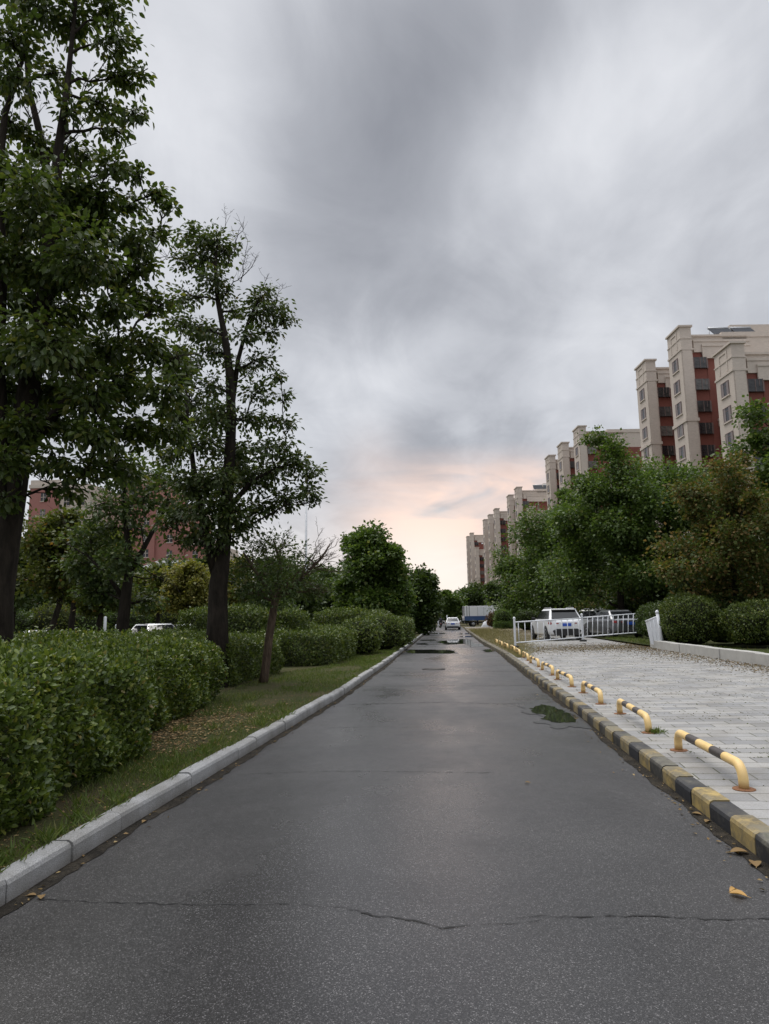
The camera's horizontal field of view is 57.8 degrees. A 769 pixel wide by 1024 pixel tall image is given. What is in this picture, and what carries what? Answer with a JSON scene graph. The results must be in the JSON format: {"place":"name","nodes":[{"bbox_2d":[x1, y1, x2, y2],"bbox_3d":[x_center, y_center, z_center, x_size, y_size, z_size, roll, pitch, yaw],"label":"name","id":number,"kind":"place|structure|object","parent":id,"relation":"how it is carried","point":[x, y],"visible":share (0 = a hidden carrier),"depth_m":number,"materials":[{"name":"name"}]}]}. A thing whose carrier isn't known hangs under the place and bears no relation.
{"place":"outdoors","nodes":[
{"label":"outdoors","id":0,"kind":"place"},
{"bbox_2d":[0,624,436,872],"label":"verge","id":1,"kind":"structure","parent":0,"point":[290,695],"depth_m":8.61,"materials":[{"name":"green plant"}]},
{"bbox_2d":[0,635,158,834],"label":"clipped hedge","id":2,"kind":"object","parent":1,"relation":"on","point":[69,718],"visible":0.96,"depth_m":5.54,"materials":[{"name":"green plant"}]},
{"bbox_2d":[65,527,142,631],"bbox_3d":[-12.738,3.539,31.410,3.957,5.868,3.540,-2,-9,6],"label":"park tree","id":3,"kind":"object","parent":1,"relation":"on","point":[95,612],"visible":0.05,"depth_m":30.98,"materials":[{"name":"green plant"}]},
{"bbox_2d":[0,0,213,641],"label":"broadleaf tree","id":4,"kind":"object","parent":1,"relation":"on","point":[33,410],"visible":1,"depth_m":9.61,"materials":[{"name":"green plant"}]},
{"bbox_2d":[47,451,183,632],"bbox_3d":[-7.219,1.132,18.937,3.776,5.690,2.680,-6,-10,28],"label":"park tree","id":5,"kind":"object","parent":1,"relation":"on","point":[99,589],"visible":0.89,"depth_m":18.84,"materials":[{"name":"green plant"}]},
{"bbox_2d":[12,624,228,731],"bbox_3d":[-6.535,2.610,11.486,8.580,1.494,5.720,-2,-9,6],"label":"clipped hedge","id":6,"kind":"object","parent":1,"relation":"on","point":[184,669],"visible":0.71,"depth_m":10.19,"materials":[{"name":"green plant"}]},
{"bbox_2d":[24,625,284,686],"bbox_3d":[-7.119,3.567,17.488,9.460,1.427,6.600,-2,-9,6],"label":"clipped hedge","id":7,"kind":"object","parent":1,"relation":"on","point":[244,655],"visible":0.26,"depth_m":16.04,"materials":[{"name":"green leaf"},{"name":"twig"}]},
{"bbox_2d":[149,557,209,628],"bbox_3d":[-10.475,4.810,36.930,3.878,4.926,3.553,-2,-9,6],"label":"park tree","id":8,"kind":"object","parent":1,"relation":"on","point":[191,582],"visible":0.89,"depth_m":36.32,"materials":[{"name":"green plant"}]},
{"bbox_2d":[73,699,292,793],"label":"leaf litter","id":9,"kind":"object","parent":1,"relation":"on","point":[183,733],"visible":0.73,"depth_m":8.90,"materials":[{"name":"brown plant"}]},
{"bbox_2d":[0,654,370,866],"bbox_3d":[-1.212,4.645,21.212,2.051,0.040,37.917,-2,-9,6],"label":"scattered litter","id":10,"kind":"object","parent":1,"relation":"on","point":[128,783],"visible":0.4,"depth_m":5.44,"materials":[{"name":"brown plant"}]},
{"bbox_2d":[176,600,268,633],"bbox_3d":[-4.974,3.828,21.979,3.300,2.200,2.640,-2,-9,6],"label":"clipped hedge","id":11,"kind":"object","parent":1,"relation":"on","point":[241,618],"visible":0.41,"depth_m":21.25,"materials":[{"name":"green plant"}]},
{"bbox_2d":[207,554,254,604],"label":"park tree","id":12,"kind":"object","parent":1,"relation":"on","point":[232,600],"visible":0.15,"depth_m":42.58,"materials":[{"name":"green plant"}]},
{"bbox_2d":[144,208,329,687],"bbox_3d":[-3.326,-1.643,15.920,4.377,11.044,3.598,-2,-9,6],"label":"broadleaf tree","id":13,"kind":"object","parent":1,"relation":"on","point":[229,474],"visible":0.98,"depth_m":15.38,"materials":[{"name":"green plant"}]},
{"bbox_2d":[140,621,357,666],"bbox_3d":[-4.497,4.531,24.243,7.480,1.479,7.700,-2,-9,6],"label":"clipped hedge","id":14,"kind":"object","parent":1,"relation":"on","point":[318,644],"visible":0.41,"depth_m":21.07,"materials":[{"name":"green leaf"},{"name":"twig"}]},
{"bbox_2d":[230,559,326,626],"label":"park tree","id":15,"kind":"object","parent":1,"relation":"on","point":[310,608],"visible":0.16,"depth_m":42.37,"materials":[{"name":"green plant"}]},
{"bbox_2d":[228,518,353,682],"bbox_3d":[-2.421,1.995,15.591,2.731,3.729,2.787,7,-12,-41],"label":"tree","id":16,"kind":"object","parent":1,"relation":"on","point":[277,593],"visible":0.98,"depth_m":15.54,"materials":[{"name":"green plant"}]},
{"bbox_2d":[275,604,310,635],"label":"clipped hedge","id":17,"kind":"object","parent":1,"relation":"on","point":[292,619],"visible":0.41,"depth_m":21.98,"materials":[{"name":"green plant"}]},
{"bbox_2d":[287,479,306,565],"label":"street lamp","id":18,"kind":"object","parent":1,"relation":"on","point":[305,522],"visible":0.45,"depth_m":61.45,"materials":[{"name":"metal"}]},
{"bbox_2d":[310,574,355,623],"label":"park tree","id":19,"kind":"object","parent":1,"relation":"on","point":[320,606],"visible":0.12,"depth_m":49.66,"materials":[{"name":"green plant"}]},
{"bbox_2d":[311,604,373,625],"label":"clipped hedge","id":20,"kind":"object","parent":1,"relation":"on","point":[335,615],"visible":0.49,"depth_m":33.85,"materials":[{"name":"green plant"}]},
{"bbox_2d":[338,615,384,652],"bbox_3d":[-0.961,4.807,27.375,2.042,1.493,2.224,-2,-9,6],"label":"round shrub","id":21,"kind":"object","parent":1,"relation":"on","point":[370,637],"visible":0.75,"depth_m":26.79,"materials":[{"name":"green plant"}]},
{"bbox_2d":[360,608,390,620],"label":"round shrub","id":22,"kind":"object","parent":1,"relation":"on","point":[378,610],"visible":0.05,"depth_m":33.42,"materials":[{"name":"green plant"}]},
{"bbox_2d":[329,519,422,615],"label":"roadside tree","id":23,"kind":"object","parent":1,"relation":"on","point":[373,565],"visible":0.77,"depth_m":43.07,"materials":[{"name":"green plant"}]},
{"bbox_2d":[367,610,405,649],"bbox_3d":[-0.094,5.087,30.051,2.089,1.703,2.250,-2,-9,6],"label":"round shrub","id":24,"kind":"object","parent":1,"relation":"on","point":[393,636],"visible":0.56,"depth_m":29.42,"materials":[{"name":"green plant"}]},
{"bbox_2d":[393,616,416,646],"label":"round shrub","id":25,"kind":"object","parent":1,"relation":"on","point":[408,630],"visible":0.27,"depth_m":32.66,"materials":[{"name":"green plant"}]},
{"bbox_2d":[401,562,444,634],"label":"roadside tree","id":26,"kind":"object","parent":1,"relation":"on","point":[424,615],"visible":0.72,"depth_m":60.12,"materials":[{"name":"green plant"}]},
{"bbox_2d":[0,622,768,1023],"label":"road","id":27,"kind":"structure","parent":0,"point":[376,796],"depth_m":3.84,"materials":[{"name":"grey asphalt"}]},
{"bbox_2d":[42,899,370,913],"bbox_3d":[-0.969,2.097,3.729,1.827,0.001,0.098,-2,-9,7],"label":"road crack","id":28,"kind":"object","parent":27,"relation":"on","point":[174,903],"visible":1,"depth_m":3.74,"materials":[{"name":"black asphalt"}]},
{"bbox_2d":[0,635,423,917],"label":"gutter grit","id":29,"kind":"object","parent":27,"relation":"on","point":[47,882],"visible":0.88,"depth_m":5.28,"materials":[{"name":"grey soil"}]},
{"bbox_2d":[15,644,766,904],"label":"gutter litter","id":30,"kind":"object","parent":27,"relation":"on","point":[358,692],"visible":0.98,"depth_m":5.49,"materials":[{"name":"yellow plant"}]},
{"bbox_2d":[406,649,454,652],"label":"puddle","id":31,"kind":"object","parent":27,"relation":"on","point":[430,651],"visible":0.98,"depth_m":30.80,"materials":[{"name":"black liquid"}]},
{"bbox_2d":[443,617,460,629],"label":"moving car","id":32,"kind":"object","parent":27,"relation":"on","point":[452,622],"visible":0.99,"depth_m":82.53,"materials":[{"name":"white metal"}]},
{"bbox_2d":[438,639,486,646],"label":"puddle","id":33,"kind":"object","parent":27,"relation":"on","point":[462,641],"visible":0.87,"depth_m":41.20,"materials":[{"name":"black liquid"}]},
{"bbox_2d":[462,606,496,626],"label":"box truck","id":34,"kind":"object","parent":27,"relation":"on","point":[469,613],"visible":0.48,"depth_m":104.84,"materials":[{"name":"white paint"}]},
{"bbox_2d":[529,704,577,722],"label":"puddle","id":35,"kind":"object","parent":27,"relation":"on","point":[553,715],"visible":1,"depth_m":10.63,"materials":[{"name":"green liquid"}]},
{"bbox_2d":[518,700,591,728],"bbox_3d":[2.551,3.138,10.920,0.818,0.001,3.332,-2,-9,6],"label":"damp patch","id":36,"kind":"object","parent":27,"relation":"on","point":[577,723],"visible":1,"depth_m":10.09,"materials":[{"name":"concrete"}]},
{"bbox_2d":[361,912,768,927],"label":"road crack","id":37,"kind":"object","parent":27,"relation":"on","point":[559,916],"visible":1,"depth_m":3.48,"materials":[{"name":"black asphalt"}]},
{"bbox_2d":[465,629,768,864],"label":"striped kerb","id":38,"kind":"structure","parent":27,"relation":"on","point":[747,831],"depth_m":6.02,"materials":[{"name":"yellow concrete"}]},
{"bbox_2d":[465,630,768,877],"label":"gutter dirt","id":39,"kind":"structure","parent":27,"relation":"on","point":[729,839],"depth_m":5.93,"materials":[{"name":"soil"}]},
{"bbox_2d":[0,0,768,591],"label":"sky","id":40,"kind":"structure","parent":0,"point":[479,219],"materials":[{"name":"grey"}]},
{"bbox_2d":[440,589,468,620],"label":"roadside tree","id":41,"kind":"object","parent":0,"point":[454,601],"visible":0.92,"depth_m":124.86,"materials":[{"name":"green plant"}]},
{"bbox_2d":[466,627,580,657],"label":"dry ground","id":42,"kind":"structure","parent":0,"point":[523,631],"depth_m":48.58,"materials":[{"name":"brown plant"}]},
{"bbox_2d":[492,619,512,628],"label":"clipped hedge","id":43,"kind":"object","parent":42,"relation":"on","point":[501,624],"visible":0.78,"depth_m":73.23,"materials":[{"name":"green plant"}]},
{"bbox_2d":[494,609,512,622],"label":"topiary dome","id":44,"kind":"structure","parent":42,"relation":"on","point":[503,615],"depth_m":73.70,"materials":[{"name":"green plant"}]},
{"bbox_2d":[514,609,538,629],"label":"topiary dome","id":45,"kind":"structure","parent":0,"point":[523,615],"depth_m":63.56,"materials":[{"name":"green plant"}]},
{"bbox_2d":[436,620,705,785],"bbox_3d":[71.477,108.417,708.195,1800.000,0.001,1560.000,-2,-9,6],"label":"ground","id":46,"kind":"structure","parent":0,"point":[463,625],"depth_m":48.75,"materials":[{"name":"brown soil"}]},
{"bbox_2d":[15,608,35,632],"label":"park shrub","id":47,"kind":"object","parent":46,"relation":"on","point":[22,621],"visible":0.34,"depth_m":45.76,"materials":[{"name":"green plant"}]},
{"bbox_2d":[14,535,51,631],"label":"park tree","id":48,"kind":"object","parent":46,"relation":"on","point":[24,601],"visible":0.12,"depth_m":37.52,"materials":[{"name":"green plant"}]},
{"bbox_2d":[27,600,77,630],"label":"park shrub","id":49,"kind":"object","parent":46,"relation":"on","point":[43,617],"visible":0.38,"depth_m":47.19,"materials":[{"name":"green plant"}]},
{"bbox_2d":[27,512,104,630],"bbox_3d":[-15.466,3.356,34.441,4.614,7.209,4.497,-2,-9,6],"label":"park tree","id":50,"kind":"object","parent":46,"relation":"on","point":[71,624],"visible":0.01,"depth_m":34.21,"materials":[{"name":"green plant"}]},
{"bbox_2d":[30,590,107,613],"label":"distant tree","id":51,"kind":"object","parent":46,"relation":"on","point":[40,599],"visible":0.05,"depth_m":60.53,"materials":[{"name":"green plant"}]},
{"bbox_2d":[15,507,123,630],"bbox_3d":[-12.998,2.843,28.228,4.837,6.317,4.298,-2,-9,6],"label":"park tree","id":52,"kind":"object","parent":46,"relation":"on","point":[40,544],"visible":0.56,"depth_m":27.84,"materials":[{"name":"green plant"}]},
{"bbox_2d":[27,480,121,603],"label":"apartment block","id":53,"kind":"structure","parent":46,"relation":"on","point":[37,501],"depth_m":134.07,"materials":[{"name":"red brick"}]},
{"bbox_2d":[75,608,113,631],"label":"park shrub","id":54,"kind":"object","parent":46,"relation":"on","point":[81,620],"visible":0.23,"depth_m":47.75,"materials":[{"name":"green plant"}]},
{"bbox_2d":[107,607,154,631],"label":"park shrub","id":55,"kind":"object","parent":46,"relation":"on","point":[138,619],"visible":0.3,"depth_m":48.67,"materials":[{"name":"green plant"}]},
{"bbox_2d":[104,556,170,614],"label":"distant tree","id":56,"kind":"object","parent":46,"relation":"on","point":[138,574],"depth_m":65.48,"materials":[{"name":"green plant"}]},
{"bbox_2d":[130,559,174,622],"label":"park tree","id":57,"kind":"object","parent":46,"relation":"on","point":[150,583],"visible":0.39,"depth_m":40.81,"materials":[{"name":"green plant"}]},
{"bbox_2d":[139,623,174,630],"bbox_3d":[-11.228,6.316,34.743,2.180,1.502,4.440,4,-10,-29],"label":"parked car","id":58,"kind":"object","parent":46,"relation":"on","point":[159,625],"visible":0.06,"depth_m":34.63,"materials":[{"name":"silver metal"}]},
{"bbox_2d":[149,611,179,625],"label":"park shrub","id":59,"kind":"object","parent":46,"relation":"on","point":[166,617],"visible":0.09,"depth_m":50.31,"materials":[{"name":"green plant"}]},
{"bbox_2d":[137,548,209,606],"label":"distant tree","id":60,"kind":"object","parent":46,"relation":"on","point":[169,562],"visible":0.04,"depth_m":66.81,"materials":[{"name":"green plant"}]},
{"bbox_2d":[122,474,238,565],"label":"apartment block","id":61,"kind":"structure","parent":46,"relation":"on","point":[154,550],"depth_m":136.04,"materials":[{"name":"red brick"}]},
{"bbox_2d":[0,633,422,906],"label":"granite kerb","id":62,"kind":"structure","parent":46,"relation":"on","point":[18,877],"depth_m":5.33,"materials":[{"name":"grey stone"}]},
{"bbox_2d":[248,550,321,602],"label":"distant tree","id":63,"kind":"object","parent":46,"relation":"on","point":[276,564],"visible":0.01,"depth_m":72.98,"materials":[{"name":"green plant"}]},
{"bbox_2d":[290,558,342,624],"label":"distant tree","id":64,"kind":"object","parent":46,"relation":"on","point":[328,574],"visible":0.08,"depth_m":80.32,"materials":[{"name":"green plant"}]},
{"bbox_2d":[456,580,486,624],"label":"roadside tree","id":65,"kind":"object","parent":46,"relation":"on","point":[473,593],"visible":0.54,"depth_m":130.64,"materials":[{"name":"green plant"}]},
{"bbox_2d":[466,533,484,586],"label":"apartment block","id":66,"kind":"structure","parent":46,"relation":"on","point":[475,557],"depth_m":309.42,"materials":[{"name":"beige concrete"}]},
{"bbox_2d":[482,508,508,583],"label":"apartment block","id":67,"kind":"structure","parent":46,"relation":"on","point":[494,525],"depth_m":253.03,"materials":[{"name":"beige concrete"}]},
{"bbox_2d":[506,483,546,598],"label":"apartment block","id":68,"kind":"structure","parent":46,"relation":"on","point":[537,495],"depth_m":202.65,"materials":[{"name":"beige paint"}]},
{"bbox_2d":[544,425,641,519],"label":"apartment block","id":69,"kind":"structure","parent":46,"relation":"on","point":[575,459],"depth_m":140.29,"materials":[{"name":"beige paint"}]},
{"bbox_2d":[634,324,768,542],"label":"apartment block","id":70,"kind":"structure","parent":46,"relation":"on","point":[694,390],"depth_m":90.26,"materials":[{"name":"beige paint"}]},
{"bbox_2d":[465,627,768,825],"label":"forecourt paving","id":71,"kind":"structure","parent":0,"point":[711,771],"depth_m":10.81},
{"bbox_2d":[484,610,496,626],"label":"red shrub","id":72,"kind":"object","parent":71,"relation":"on","point":[489,620],"visible":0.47,"depth_m":89.54,"materials":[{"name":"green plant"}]},
{"bbox_2d":[539,662,554,675],"bbox_3d":[3.970,3.805,16.984,0.170,0.224,1.787,2,-8,5],"label":"parking bar","id":73,"kind":"object","parent":71,"relation":"on","point":[548,665],"visible":0.99,"depth_m":16.59,"materials":[{"name":"yellow metal"}]},
{"bbox_2d":[513,613,586,647],"bbox_3d":[7.480,5.318,31.474,4.870,1.425,0.333,5,-11,-35],"label":"railing panel","id":74,"kind":"object","parent":71,"relation":"on","point":[538,640],"visible":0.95,"depth_m":31.39,"materials":[{"name":"white paint"}]},
{"bbox_2d":[583,613,636,636],"bbox_3d":[10.672,5.356,32.973,2.609,1.070,0.060,0,-9,-8],"label":"railing panel","id":75,"kind":"object","parent":74,"relation":"attached to","point":[618,615],"visible":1,"depth_m":32.95,"materials":[{"name":"white paint"}]},
{"bbox_2d":[532,607,581,639],"bbox_3d":[9.477,6.220,38.749,2.240,1.769,4.540,0,-9,-2],"label":"parked car","id":76,"kind":"object","parent":71,"relation":"on","point":[560,613],"visible":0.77,"depth_m":36.88,"materials":[{"name":"white metal"}]},
{"bbox_2d":[554,670,575,686],"bbox_3d":[3.691,3.402,14.309,0.170,0.224,1.787,-2,-9,4],"label":"parking bar","id":77,"kind":"object","parent":71,"relation":"on","point":[569,676],"visible":1,"depth_m":13.93,"materials":[{"name":"yellow metal"}]},
{"bbox_2d":[578,681,605,704],"bbox_3d":[3.454,2.997,11.629,0.170,0.224,1.787,0,-9,6],"label":"parking bar","id":78,"kind":"object","parent":71,"relation":"on","point":[584,684],"visible":1,"depth_m":11.19,"materials":[{"name":"yellow metal"}]},
{"bbox_2d":[578,608,605,634],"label":"parked car","id":79,"kind":"object","parent":71,"relation":"on","point":[589,613],"visible":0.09,"depth_m":45.06,"materials":[{"name":"metal"}]},
{"bbox_2d":[513,641,688,658],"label":"fence litter","id":80,"kind":"object","parent":71,"relation":"on","point":[583,648],"visible":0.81,"depth_m":27.74,"materials":[{"name":"brown plant"}]},
{"bbox_2d":[583,610,642,637],"bbox_3d":[12.646,6.244,38.731,2.180,1.562,4.440,0,-9,-8],"label":"parked car","id":81,"kind":"object","parent":71,"relation":"on","point":[611,622],"visible":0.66,"depth_m":37.48,"materials":[{"name":"metal"}]},
{"bbox_2d":[614,698,655,733],"bbox_3d":[3.188,2.593,8.953,0.170,0.224,1.787,-4,-9,7],"label":"parking bar","id":82,"kind":"object","parent":71,"relation":"on","point":[644,715],"visible":0.98,"depth_m":8.60,"materials":[{"name":"yellow metal"}]},
{"bbox_2d":[521,645,768,801],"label":"joint weeds","id":83,"kind":"object","parent":71,"relation":"on","point":[662,691],"visible":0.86,"depth_m":13.44,"materials":[{"name":"green plant"}]},
{"bbox_2d":[637,725,668,733],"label":"weed tuft","id":84,"kind":"object","parent":71,"relation":"on","point":[656,730],"visible":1,"depth_m":8.08,"materials":[{"name":"green plant"}]},
{"bbox_2d":[581,645,768,678],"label":"wall litter","id":85,"kind":"object","parent":71,"relation":"on","point":[723,660],"depth_m":19.90,"materials":[{"name":"brown plant"}]},
{"bbox_2d":[650,641,768,665],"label":"wall","id":86,"kind":"structure","parent":71,"relation":"on","point":[755,657],"depth_m":19.90,"materials":[{"name":"concrete"}]},
{"bbox_2d":[670,730,755,791],"bbox_3d":[2.901,2.190,6.278,0.170,0.224,1.787,-2,-9,6],"label":"parking bar","id":87,"kind":"object","parent":71,"relation":"on","point":[737,763],"visible":1,"depth_m":5.88,"materials":[{"name":"yellow metal"}]},
{"bbox_2d":[584,634,768,652],"bbox_3d":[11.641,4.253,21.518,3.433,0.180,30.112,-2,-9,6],"label":"bed grass","id":88,"kind":"structure","parent":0,"point":[630,639],"depth_m":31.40,"materials":[{"name":"green plant"}]},
{"bbox_2d":[482,579,514,605],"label":"roadside tree","id":89,"kind":"object","parent":88,"relation":"on","point":[491,589],"visible":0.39,"depth_m":121.58,"materials":[{"name":"green plant"}]},
{"bbox_2d":[480,531,551,619],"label":"yard tree","id":90,"kind":"object","parent":88,"relation":"on","point":[508,604],"visible":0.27,"depth_m":81.90,"materials":[{"name":"green plant"}]},
{"bbox_2d":[497,487,605,606],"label":"yard tree","id":91,"kind":"object","parent":88,"relation":"on","point":[528,524],"visible":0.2,"depth_m":59.33,"materials":[{"name":"green plant"}]},
{"bbox_2d":[527,547,608,618],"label":"yard tree","id":92,"kind":"object","parent":88,"relation":"on","point":[545,604],"visible":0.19,"depth_m":55.25,"materials":[{"name":"green plant"}]},
{"bbox_2d":[572,545,653,611],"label":"yard tree","id":93,"kind":"object","parent":88,"relation":"on","point":[591,604],"visible":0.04,"depth_m":51.03,"materials":[{"name":"green plant"}]},
{"bbox_2d":[528,424,700,613],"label":"yard tree","id":94,"kind":"object","parent":88,"relation":"on","point":[611,534],"visible":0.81,"depth_m":43.66,"materials":[{"name":"green plant"}]},
{"bbox_2d":[595,537,671,614],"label":"yard tree","id":95,"kind":"object","parent":88,"relation":"on","point":[634,607],"visible":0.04,"depth_m":46.70,"materials":[{"name":"green plant"}]},
{"bbox_2d":[634,601,653,636],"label":"round shrub","id":96,"kind":"object","parent":88,"relation":"on","point":[640,616],"visible":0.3,"depth_m":35.32,"materials":[{"name":"green plant"}]},
{"bbox_2d":[645,610,662,644],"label":"gate panel","id":97,"kind":"structure","parent":88,"relation":"on","point":[654,629],"depth_m":26.35,"materials":[{"name":"white paint"}]},
{"bbox_2d":[640,600,672,640],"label":"round shrub","id":98,"kind":"object","parent":88,"relation":"on","point":[649,613],"visible":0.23,"depth_m":30.00,"materials":[{"name":"green plant"}]},
{"bbox_2d":[591,446,767,607],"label":"yard tree","id":99,"kind":"object","parent":88,"relation":"on","point":[671,474],"visible":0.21,"depth_m":44.38,"materials":[{"name":"green plant"}]},
{"bbox_2d":[658,590,724,644],"bbox_3d":[11.488,3.957,26.197,2.414,2.052,2.412,-2,-9,6],"label":"round shrub","id":100,"kind":"object","parent":88,"relation":"on","point":[685,619],"visible":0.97,"depth_m":25.50,"materials":[{"name":"green plant"}]},
{"bbox_2d":[636,450,768,644],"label":"yard tree","id":101,"kind":"object","parent":88,"relation":"on","point":[677,563],"visible":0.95,"depth_m":27.10,"materials":[{"name":"green plant"}]},
{"bbox_2d":[655,534,755,601],"bbox_3d":[18.531,4.024,37.928,7.070,6.313,5.767,-2,-9,6],"label":"yard tree","id":102,"kind":"object","parent":88,"relation":"on","point":[679,586],"visible":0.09,"depth_m":37.43,"materials":[{"name":"green plant"}]},
{"bbox_2d":[706,594,748,642],"bbox_3d":[13.391,4.160,27.514,2.355,1.988,2.348,-2,-9,6],"label":"round shrub","id":103,"kind":"object","parent":88,"relation":"on","point":[718,601],"visible":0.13,"depth_m":26.98,"materials":[{"name":"green plant"}]},
{"bbox_2d":[694,394,768,576],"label":"yard tree","id":104,"kind":"object","parent":88,"relation":"on","point":[756,440],"visible":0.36,"depth_m":33.24,"materials":[{"name":"green plant"}]},
{"bbox_2d":[713,597,768,645],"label":"round shrub","id":105,"kind":"object","parent":88,"relation":"on","point":[745,623],"visible":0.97,"depth_m":24.40,"materials":[{"name":"green plant"}]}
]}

